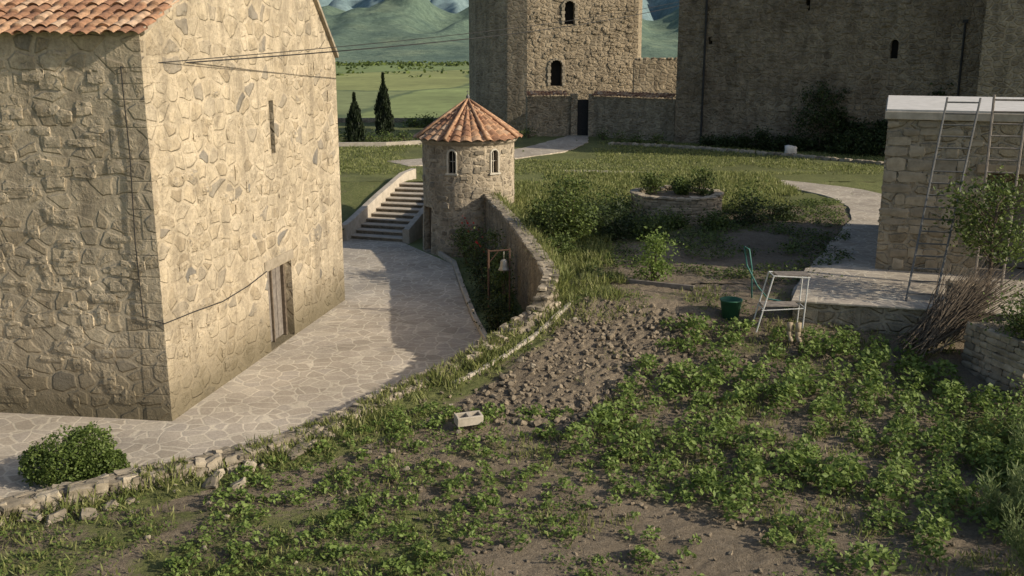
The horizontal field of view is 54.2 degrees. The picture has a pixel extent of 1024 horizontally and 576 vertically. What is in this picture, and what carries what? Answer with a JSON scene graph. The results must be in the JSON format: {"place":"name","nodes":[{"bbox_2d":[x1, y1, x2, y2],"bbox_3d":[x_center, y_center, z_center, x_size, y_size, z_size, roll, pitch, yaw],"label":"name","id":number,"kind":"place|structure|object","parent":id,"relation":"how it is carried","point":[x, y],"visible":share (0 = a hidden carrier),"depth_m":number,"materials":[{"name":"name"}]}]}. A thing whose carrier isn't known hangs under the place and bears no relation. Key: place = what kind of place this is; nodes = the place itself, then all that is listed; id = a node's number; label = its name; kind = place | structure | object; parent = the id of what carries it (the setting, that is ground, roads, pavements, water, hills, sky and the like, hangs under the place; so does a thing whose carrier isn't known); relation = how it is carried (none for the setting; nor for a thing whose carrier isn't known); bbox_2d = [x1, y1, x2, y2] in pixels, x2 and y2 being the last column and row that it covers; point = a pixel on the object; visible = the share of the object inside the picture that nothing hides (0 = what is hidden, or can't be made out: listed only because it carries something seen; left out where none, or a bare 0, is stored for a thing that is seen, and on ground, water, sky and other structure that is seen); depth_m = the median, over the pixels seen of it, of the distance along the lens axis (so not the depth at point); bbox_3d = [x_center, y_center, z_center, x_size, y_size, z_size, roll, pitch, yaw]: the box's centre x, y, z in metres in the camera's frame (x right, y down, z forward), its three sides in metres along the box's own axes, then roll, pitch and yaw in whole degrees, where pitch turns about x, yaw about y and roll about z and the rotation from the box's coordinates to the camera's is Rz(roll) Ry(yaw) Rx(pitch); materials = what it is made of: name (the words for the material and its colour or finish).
{"place":"outdoors","nodes":[
{"label":"outdoors","id":0,"kind":"place"},
{"bbox_2d":[0,239,482,497],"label":"courtyard paving","id":1,"kind":"structure","parent":0,"point":[399,312],"depth_m":28.66,"materials":[{"name":"grey stone"}]},
{"bbox_2d":[17,421,131,487],"bbox_3d":[-9.290,3.502,21.195,2.157,1.256,1.782,-9,16,-32],"label":"round boxwood","id":2,"kind":"object","parent":1,"relation":"on","point":[83,459],"visible":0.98,"depth_m":20.98,"materials":[{"name":"green plant"}]},
{"bbox_2d":[0,0,344,420],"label":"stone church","id":3,"kind":"structure","parent":1,"relation":"on","point":[235,167],"depth_m":24.50,"materials":[{"name":"beige stone"}]},
{"bbox_2d":[120,67,266,323],"bbox_3d":[-7.783,-2.618,25.965,0.568,6.212,5.877,4,14,16],"label":"wall cable","id":4,"kind":"object","parent":3,"relation":"attached to","point":[134,225],"depth_m":23.53,"materials":[{"name":"black rubber"}]},
{"bbox_2d":[267,264,287,341],"bbox_3d":[-7.389,0.490,30.776,0.168,2.430,1.800,3,14,11],"label":"door","id":5,"kind":"structure","parent":3,"relation":"in","point":[276,276],"depth_m":31.24,"materials":[{"name":"grey wood"}]},
{"bbox_2d":[120,0,698,67],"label":"power cable","id":6,"kind":"object","parent":3,"relation":"attached to","point":[391,41],"visible":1,"depth_m":32.02,"materials":[{"name":"black rubber"}]},
{"bbox_2d":[340,182,387,229],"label":"lawn","id":7,"kind":"structure","parent":0,"point":[355,196],"depth_m":51.40,"materials":[{"name":"green plant"}]},
{"bbox_2d":[387,135,588,165],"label":"path","id":8,"kind":"structure","parent":0,"point":[563,144],"depth_m":69.58,"materials":[{"name":"beige stone"}]},
{"bbox_2d":[319,0,678,20],"bbox_3d":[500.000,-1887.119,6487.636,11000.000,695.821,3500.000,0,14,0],"label":"mountains","id":9,"kind":"structure","parent":0,"point":[454,6],"depth_m":6617.32,"materials":[{"name":"green stone"}]},
{"bbox_2d":[321,0,678,62],"bbox_3d":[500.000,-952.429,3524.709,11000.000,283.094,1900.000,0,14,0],"label":"hills","id":10,"kind":"structure","parent":0,"point":[387,21],"depth_m":3528.85,"materials":[{"name":"green plant"}]},
{"bbox_2d":[0,283,1023,575],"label":"garden ground","id":11,"kind":"structure","parent":0,"point":[750,555],"depth_m":20.27,"materials":[{"name":"brown soil"}]},
{"bbox_2d":[0,309,608,562],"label":"rubble stones","id":12,"kind":"object","parent":11,"relation":"on","point":[58,514],"visible":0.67,"depth_m":20.47,"materials":[{"name":"beige stone"}]},
{"bbox_2d":[0,247,640,524],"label":"wall grass","id":13,"kind":"structure","parent":11,"relation":"on","point":[582,266],"depth_m":25.37,"materials":[{"name":"green plant"}]},
{"bbox_2d":[454,410,482,426],"bbox_3d":[-0.996,3.000,22.952,0.620,0.220,0.300,-5,21,-19],"label":"cinder block","id":14,"kind":"object","parent":11,"relation":"on","point":[464,419],"depth_m":22.86,"materials":[{"name":"concrete"}]},
{"bbox_2d":[452,301,570,386],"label":"garden kerb","id":15,"kind":"structure","parent":11,"relation":"on","point":[520,344],"depth_m":26.96,"materials":[{"name":"stone"}]},
{"bbox_2d":[0,277,1023,575],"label":"garden weeds","id":16,"kind":"object","parent":11,"relation":"on","point":[470,571],"visible":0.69,"depth_m":19.91,"materials":[{"name":"green plant"}]},
{"bbox_2d":[161,312,1023,575],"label":"potato plants","id":17,"kind":"object","parent":11,"relation":"on","point":[952,388],"visible":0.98,"depth_m":21.29,"materials":[{"name":"green plant"}]},
{"bbox_2d":[595,275,694,289],"bbox_3d":[4.000,-0.168,30.837,3.300,0.140,0.120,6,15,24],"label":"timber edging","id":18,"kind":"object","parent":11,"relation":"on","point":[664,284],"visible":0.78,"depth_m":30.54,"materials":[{"name":"brown wood"}]},
{"bbox_2d":[293,296,1007,575],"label":"soil clods","id":19,"kind":"object","parent":11,"relation":"on","point":[584,405],"visible":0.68,"depth_m":24.29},
{"bbox_2d":[720,296,742,320],"bbox_3d":[6.200,0.593,28.347,0.640,0.580,0.640,0,14,0],"label":"green bucket","id":20,"kind":"object","parent":11,"relation":"on","point":[730,307],"visible":0.96,"depth_m":28.15,"materials":[{"name":"plastic"}]},
{"bbox_2d":[753,271,810,331],"bbox_3d":[7.426,0.371,27.675,1.450,1.580,0.739,0,14,0],"label":"white frame trestle","id":21,"kind":"object","parent":11,"relation":"on","point":[789,274],"visible":0.95,"depth_m":27.52,"materials":[{"name":"paint"}]},
{"bbox_2d":[786,322,801,342],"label":"rubber boots","id":22,"kind":"object","parent":11,"relation":"on","point":[797,331],"visible":0.99,"depth_m":26.94,"materials":[{"name":"beige rubber"}]},
{"bbox_2d":[792,303,1015,342],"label":"annexe platform","id":23,"kind":"structure","parent":11,"relation":"on","point":[890,320],"depth_m":27.68,"materials":[{"name":"stone"}]},
{"bbox_2d":[791,260,1023,314],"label":"platform paving","id":24,"kind":"structure","parent":23,"relation":"on","point":[864,284],"depth_m":29.61,"materials":[{"name":"grey stone"}]},
{"bbox_2d":[905,97,981,302],"bbox_3d":[12.356,-2.634,28.791,0.932,5.456,4.128,9,16,33],"label":"metal ladder","id":25,"kind":"object","parent":24,"relation":"on","point":[928,194],"visible":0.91,"depth_m":28.81,"materials":[{"name":"grey metal"}]},
{"bbox_2d":[924,160,1023,287],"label":"fruit tree","id":26,"kind":"object","parent":24,"relation":"on","point":[999,203],"visible":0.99,"depth_m":27.78,"materials":[{"name":"green plant"}]},
{"bbox_2d":[974,95,1023,289],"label":"wooden ladder","id":27,"kind":"object","parent":24,"relation":"on","point":[1018,161],"visible":0.53,"depth_m":29.31,"materials":[{"name":"grey wood"}]},
{"bbox_2d":[889,253,1023,356],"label":"brushwood pile","id":28,"kind":"object","parent":11,"relation":"on","point":[942,323],"visible":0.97,"depth_m":26.35,"materials":[{"name":"brown wood"}]},
{"bbox_2d":[961,321,1023,401],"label":"stone raised bed","id":29,"kind":"object","parent":11,"relation":"on","point":[991,356],"visible":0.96,"depth_m":25.03,"materials":[{"name":"grey stone"}]},
{"bbox_2d":[960,277,1023,336],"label":"raised bed plant","id":30,"kind":"object","parent":29,"relation":"on","point":[1011,310],"visible":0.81,"depth_m":25.09,"materials":[{"name":"green plant"}]},
{"bbox_2d":[990,306,1023,338],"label":"raised bed plant","id":31,"kind":"object","parent":29,"relation":"on","point":[1014,327],"visible":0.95,"depth_m":24.55,"materials":[{"name":"green plant"}]},
{"bbox_2d":[968,379,1023,453],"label":"garden shrub","id":32,"kind":"object","parent":11,"relation":"on","point":[1016,415],"visible":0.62,"depth_m":22.14,"materials":[{"name":"green plant"}]},
{"bbox_2d":[975,463,1023,528],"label":"shrub","id":33,"kind":"object","parent":11,"relation":"on","point":[991,498],"visible":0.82,"depth_m":18.62,"materials":[{"name":"green plant"}]},
{"bbox_2d":[976,428,1023,485],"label":"garden shrub","id":34,"kind":"object","parent":11,"relation":"on","point":[1020,454],"visible":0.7,"depth_m":20.53,"materials":[{"name":"green plant"}]},
{"bbox_2d":[995,494,1023,571],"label":"dill plant","id":35,"kind":"object","parent":11,"relation":"on","point":[1016,537],"visible":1,"depth_m":17.01,"materials":[{"name":"green plant"}]},
{"bbox_2d":[1004,418,1023,463],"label":"dill plant","id":36,"kind":"object","parent":11,"relation":"on","point":[1020,437],"visible":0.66,"depth_m":20.77,"materials":[{"name":"green plant"}]},
{"bbox_2d":[1005,462,1023,522],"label":"dill plant","id":37,"kind":"object","parent":11,"relation":"on","point":[1016,483],"visible":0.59,"depth_m":18.63,"materials":[{"name":"green plant"}]},
{"bbox_2d":[577,99,588,135],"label":"gate door","id":38,"kind":"structure","parent":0,"point":[582,120],"depth_m":79.53,"materials":[{"name":"black wood"}]},
{"bbox_2d":[335,63,849,334],"bbox_3d":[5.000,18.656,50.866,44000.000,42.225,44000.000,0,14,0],"label":"ground","id":39,"kind":"structure","parent":0,"point":[439,93],"depth_m":1061.23,"materials":[{"name":"green plant"}]},
{"bbox_2d":[0,299,560,520],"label":"stone wall","id":40,"kind":"structure","parent":39,"relation":"on","point":[209,461],"depth_m":21.15,"materials":[{"name":"beige stone"}]},
{"bbox_2d":[126,296,558,479],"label":"wall top grass","id":41,"kind":"structure","parent":40,"relation":"on","point":[378,401],"depth_m":24.29,"materials":[{"name":"green plant"}]},
{"bbox_2d":[342,168,422,243],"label":"stair parapet","id":42,"kind":"structure","parent":39,"relation":"on","point":[412,230],"depth_m":48.57,"materials":[{"name":"stone"}]},
{"bbox_2d":[351,182,423,241],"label":"stone steps","id":43,"kind":"structure","parent":39,"relation":"on","point":[396,212],"depth_m":49.40,"materials":[{"name":"stone"}]},
{"bbox_2d":[335,59,468,76],"bbox_3d":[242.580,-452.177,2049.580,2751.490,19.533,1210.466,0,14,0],"label":"distant trees","id":44,"kind":"object","parent":39,"relation":"on","point":[399,66],"visible":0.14,"depth_m":2323.62,"materials":[{"name":"green plant"}]},
{"bbox_2d":[438,251,487,339],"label":"courtyard kerb","id":45,"kind":"structure","parent":39,"relation":"on","point":[470,307],"depth_m":36.73,"materials":[{"name":"stone"}]},
{"bbox_2d":[448,222,483,263],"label":"bed shrub","id":46,"kind":"object","parent":39,"relation":"on","point":[460,235],"visible":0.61,"depth_m":41.89,"materials":[{"name":"green plant"}]},
{"bbox_2d":[413,90,522,257],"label":"round turret","id":47,"kind":"object","parent":39,"relation":"on","point":[468,150],"visible":0.9,"depth_m":43.35,"materials":[{"name":"stone"}]},
{"bbox_2d":[456,224,496,277],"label":"bed shrub","id":48,"kind":"object","parent":39,"relation":"on","point":[471,233],"visible":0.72,"depth_m":39.74,"materials":[{"name":"green plant"}]},
{"bbox_2d":[463,237,512,294],"bbox_3d":[-1.067,-0.864,37.477,1.899,2.172,2.068,-6,15,-25],"label":"bed shrub","id":49,"kind":"object","parent":39,"relation":"on","point":[482,258],"visible":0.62,"depth_m":37.32,"materials":[{"name":"green plant"}]},
{"bbox_2d":[467,266,519,312],"bbox_3d":[-0.654,0.019,34.862,1.864,1.694,2.068,0,14,0],"label":"bed shrub","id":50,"kind":"object","parent":39,"relation":"on","point":[480,298],"visible":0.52,"depth_m":34.91,"materials":[{"name":"green plant"}]},
{"bbox_2d":[473,288,518,331],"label":"bed shrub","id":51,"kind":"object","parent":39,"relation":"on","point":[495,320],"visible":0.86,"depth_m":32.17,"materials":[{"name":"green plant"}]},
{"bbox_2d":[487,248,509,320],"bbox_3d":[-0.433,-0.066,33.333,0.763,2.540,0.400,0,14,0],"label":"bell frame","id":52,"kind":"object","parent":39,"relation":"on","point":[503,267],"visible":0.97,"depth_m":33.11,"materials":[{"name":"wood"}]},
{"bbox_2d":[480,243,517,295],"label":"bed shrub","id":53,"kind":"object","parent":39,"relation":"on","point":[503,256],"visible":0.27,"depth_m":35.98,"materials":[{"name":"green plant"}]},
{"bbox_2d":[485,264,521,315],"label":"bed shrub","id":54,"kind":"object","parent":39,"relation":"on","point":[504,276],"visible":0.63,"depth_m":33.89,"materials":[{"name":"green plant"}]},
{"bbox_2d":[484,193,559,311],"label":"retaining wall","id":55,"kind":"structure","parent":39,"relation":"on","point":[532,269],"depth_m":34.89,"materials":[{"name":"stone"}]},
{"bbox_2d":[490,190,576,298],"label":"wall top grass","id":56,"kind":"structure","parent":55,"relation":"on","point":[563,273],"depth_m":32.92,"materials":[{"name":"green plant"}]},
{"bbox_2d":[526,96,570,136],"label":"wall","id":57,"kind":"structure","parent":39,"relation":"on","point":[546,105],"depth_m":79.03,"materials":[{"name":"stone"}]},
{"bbox_2d":[527,99,570,132],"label":"wall stones","id":58,"kind":"object","parent":57,"relation":"attached to","point":[540,117],"depth_m":78.94,"materials":[{"name":"grey stone"}]},
{"bbox_2d":[469,0,642,130],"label":"castle tower","id":59,"kind":"structure","parent":39,"relation":"on","point":[507,72],"depth_m":83.47,"materials":[{"name":"stone"}]},
{"bbox_2d":[593,96,675,140],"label":"wall","id":60,"kind":"structure","parent":39,"relation":"on","point":[614,125],"depth_m":76.71,"materials":[{"name":"stone"}]},
{"bbox_2d":[593,101,674,138],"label":"wall stones","id":61,"kind":"object","parent":60,"relation":"attached to","point":[649,115],"depth_m":76.32,"materials":[{"name":"grey stone"}]},
{"bbox_2d":[593,90,675,98],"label":"wall coping","id":62,"kind":"object","parent":60,"relation":"on","point":[637,94],"depth_m":76.39,"materials":[{"name":"stone"}]},
{"bbox_2d":[632,57,676,98],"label":"parapet wall","id":63,"kind":"structure","parent":39,"relation":"on","point":[654,75],"depth_m":80.26,"materials":[{"name":"stone"}]},
{"bbox_2d":[674,0,986,149],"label":"walls","id":64,"kind":"structure","parent":39,"relation":"on","point":[912,41],"depth_m":67.55,"materials":[{"name":"stone"}]},
{"bbox_2d":[673,0,985,149],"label":"face stones","id":65,"kind":"object","parent":64,"relation":"attached to","point":[770,47],"visible":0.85,"depth_m":68.31,"materials":[{"name":"beige stone"}]},
{"bbox_2d":[814,110,874,149],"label":"wall ivy","id":66,"kind":"object","parent":64,"relation":"attached to","point":[856,125],"depth_m":67.14,"materials":[{"name":"green plant"}]},
{"bbox_2d":[976,0,1023,96],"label":"buttress","id":67,"kind":"structure","parent":39,"relation":"on","point":[1001,71],"depth_m":59.83,"materials":[{"name":"stone"}]},
{"bbox_2d":[338,122,884,181],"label":"lawn","id":68,"kind":"structure","parent":0,"point":[579,153],"depth_m":61.58,"materials":[{"name":"green plant"}]},
{"bbox_2d":[345,92,366,141],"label":"cypress tree","id":69,"kind":"object","parent":68,"relation":"on","point":[354,127],"visible":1,"depth_m":72.86,"materials":[{"name":"green plant"}]},
{"bbox_2d":[339,140,421,146],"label":"low stone wall","id":70,"kind":"structure","parent":68,"relation":"on","point":[378,144],"depth_m":71.21,"materials":[{"name":"stone"}]},
{"bbox_2d":[374,72,394,136],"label":"cypress tree","id":71,"kind":"object","parent":68,"relation":"on","point":[384,118],"visible":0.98,"depth_m":77.59,"materials":[{"name":"green plant"}]},
{"bbox_2d":[707,132,749,147],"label":"castle hedge","id":72,"kind":"object","parent":68,"relation":"on","point":[725,142],"visible":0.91,"depth_m":70.51,"materials":[{"name":"green plant"}]},
{"bbox_2d":[732,132,756,149],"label":"castle hedge","id":73,"kind":"object","parent":68,"relation":"on","point":[741,141],"visible":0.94,"depth_m":69.89,"materials":[{"name":"green plant"}]},
{"bbox_2d":[608,142,883,164],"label":"lawn border stones","id":74,"kind":"object","parent":68,"relation":"on","point":[829,158],"visible":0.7,"depth_m":66.19,"materials":[{"name":"grey stone"}]},
{"bbox_2d":[743,126,773,149],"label":"castle hedge","id":75,"kind":"object","parent":68,"relation":"on","point":[759,141],"visible":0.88,"depth_m":69.28,"materials":[{"name":"green plant"}]},
{"bbox_2d":[786,127,822,151],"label":"castle hedge","id":76,"kind":"object","parent":68,"relation":"on","point":[808,142],"visible":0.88,"depth_m":67.71,"materials":[{"name":"green plant"}]},
{"bbox_2d":[790,80,852,150],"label":"yard tree","id":77,"kind":"object","parent":68,"relation":"on","point":[833,113],"visible":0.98,"depth_m":66.91,"materials":[{"name":"green plant"}]},
{"bbox_2d":[810,121,850,152],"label":"castle hedge","id":78,"kind":"object","parent":68,"relation":"on","point":[827,135],"visible":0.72,"depth_m":67.25,"materials":[{"name":"green plant"}]},
{"bbox_2d":[808,133,858,154],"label":"castle hedge","id":79,"kind":"object","parent":68,"relation":"on","point":[837,147],"visible":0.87,"depth_m":65.93,"materials":[{"name":"green plant"}]},
{"bbox_2d":[827,121,875,154],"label":"castle hedge","id":80,"kind":"object","parent":68,"relation":"on","point":[850,141],"visible":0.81,"depth_m":65.77,"materials":[{"name":"green plant"}]},
{"bbox_2d":[846,130,884,156],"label":"castle hedge","id":81,"kind":"object","parent":68,"relation":"on","point":[861,150],"visible":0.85,"depth_m":65.08,"materials":[{"name":"green plant"}]},
{"bbox_2d":[541,169,806,208],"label":"long grass","id":82,"kind":"structure","parent":0,"point":[729,180],"depth_m":51.97,"materials":[{"name":"green plant"}]},
{"bbox_2d":[523,181,882,284],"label":"garden ground","id":83,"kind":"structure","parent":0,"point":[760,240],"depth_m":35.68,"materials":[{"name":"brown soil"}]},
{"bbox_2d":[521,209,555,236],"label":"garden shrub","id":84,"kind":"object","parent":83,"relation":"on","point":[538,223],"visible":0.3,"depth_m":37.33,"materials":[{"name":"green plant"}]},
{"bbox_2d":[524,191,559,220],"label":"garden shrub","id":85,"kind":"object","parent":83,"relation":"on","point":[545,210],"visible":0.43,"depth_m":40.70,"materials":[{"name":"green plant"}]},
{"bbox_2d":[482,177,616,261],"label":"long grass","id":86,"kind":"structure","parent":83,"relation":"on","point":[529,189],"depth_m":44.97,"materials":[{"name":"green plant"}]},
{"bbox_2d":[537,227,585,256],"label":"garden shrub","id":87,"kind":"object","parent":83,"relation":"on","point":[563,244],"visible":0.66,"depth_m":34.12,"materials":[{"name":"green plant"}]},
{"bbox_2d":[525,161,612,243],"bbox_3d":[2.112,-3.067,36.642,3.187,3.055,2.935,10,17,34],"label":"garden shrub","id":88,"kind":"object","parent":83,"relation":"on","point":[568,217],"visible":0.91,"depth_m":36.53,"materials":[{"name":"green plant"}]},
{"bbox_2d":[531,181,664,233],"bbox_3d":[3.365,-3.233,39.461,3.643,2.033,4.472,-7,15,-26],"label":"garden shrub","id":89,"kind":"object","parent":83,"relation":"on","point":[601,209],"visible":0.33,"depth_m":38.73,"materials":[{"name":"green plant"}]},
{"bbox_2d":[587,180,640,217],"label":"garden shrub","id":90,"kind":"object","parent":83,"relation":"on","point":[615,201],"visible":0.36,"depth_m":42.28,"materials":[{"name":"green plant"}]},
{"bbox_2d":[584,199,674,242],"bbox_3d":[4.045,-2.522,37.571,3.192,1.544,2.882,-11,17,-38],"label":"garden shrub","id":91,"kind":"object","parent":83,"relation":"on","point":[618,229],"visible":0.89,"depth_m":37.48,"materials":[{"name":"green plant"}]},
{"bbox_2d":[596,182,662,235],"bbox_3d":[4.498,-3.095,39.342,3.132,1.824,3.118,-4,14,-17],"label":"garden shrub","id":92,"kind":"object","parent":83,"relation":"on","point":[634,212],"visible":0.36,"depth_m":39.28,"materials":[{"name":"green plant"}]},
{"bbox_2d":[621,207,676,240],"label":"garden shrub","id":93,"kind":"object","parent":83,"relation":"on","point":[649,222],"visible":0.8,"depth_m":37.74,"materials":[{"name":"green plant"}]},
{"bbox_2d":[625,226,687,281],"bbox_3d":[4.427,-1.049,31.077,1.923,1.857,1.899,0,14,0],"label":"garden shrub","id":94,"kind":"object","parent":83,"relation":"on","point":[655,263],"visible":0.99,"depth_m":30.91,"materials":[{"name":"green plant"}]},
{"bbox_2d":[650,204,696,231],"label":"garden shrub","id":95,"kind":"object","parent":83,"relation":"on","point":[678,223],"visible":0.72,"depth_m":39.54,"materials":[{"name":"green plant"}]},
{"bbox_2d":[629,162,723,224],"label":"round stone planter","id":96,"kind":"object","parent":83,"relation":"on","point":[677,192],"visible":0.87,"depth_m":41.57,"materials":[{"name":"stone"}]},
{"bbox_2d":[689,205,739,231],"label":"garden shrub","id":97,"kind":"object","parent":83,"relation":"on","point":[717,221],"visible":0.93,"depth_m":39.56,"materials":[{"name":"green plant"}]},
{"bbox_2d":[580,197,854,282],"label":"bed weeds","id":98,"kind":"object","parent":83,"relation":"on","point":[792,246],"visible":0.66,"depth_m":36.20,"materials":[{"name":"green plant"}]},
{"bbox_2d":[724,166,770,214],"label":"garden shrub","id":99,"kind":"object","parent":83,"relation":"on","point":[745,192],"visible":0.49,"depth_m":43.21,"materials":[{"name":"green plant"}]},
{"bbox_2d":[718,187,780,225],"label":"garden shrub","id":100,"kind":"object","parent":83,"relation":"on","point":[751,217],"visible":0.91,"depth_m":40.78,"materials":[{"name":"green plant"}]},
{"bbox_2d":[755,194,807,221],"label":"garden shrub","id":101,"kind":"object","parent":83,"relation":"on","point":[784,210],"visible":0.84,"depth_m":41.74,"materials":[{"name":"green plant"}]},
{"bbox_2d":[875,95,1023,274],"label":"stone annexe","id":102,"kind":"structure","parent":83,"relation":"on","point":[913,126],"depth_m":30.94,"materials":[{"name":"stone"}]},
{"bbox_2d":[998,199,1023,267],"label":"door","id":103,"kind":"structure","parent":102,"relation":"in","point":[1021,264],"depth_m":31.67,"materials":[{"name":"grey wood"}]},
{"bbox_2d":[569,170,880,298],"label":"footpath","id":104,"kind":"structure","parent":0,"point":[864,207],"depth_m":40.76,"materials":[{"name":"grey stone"}]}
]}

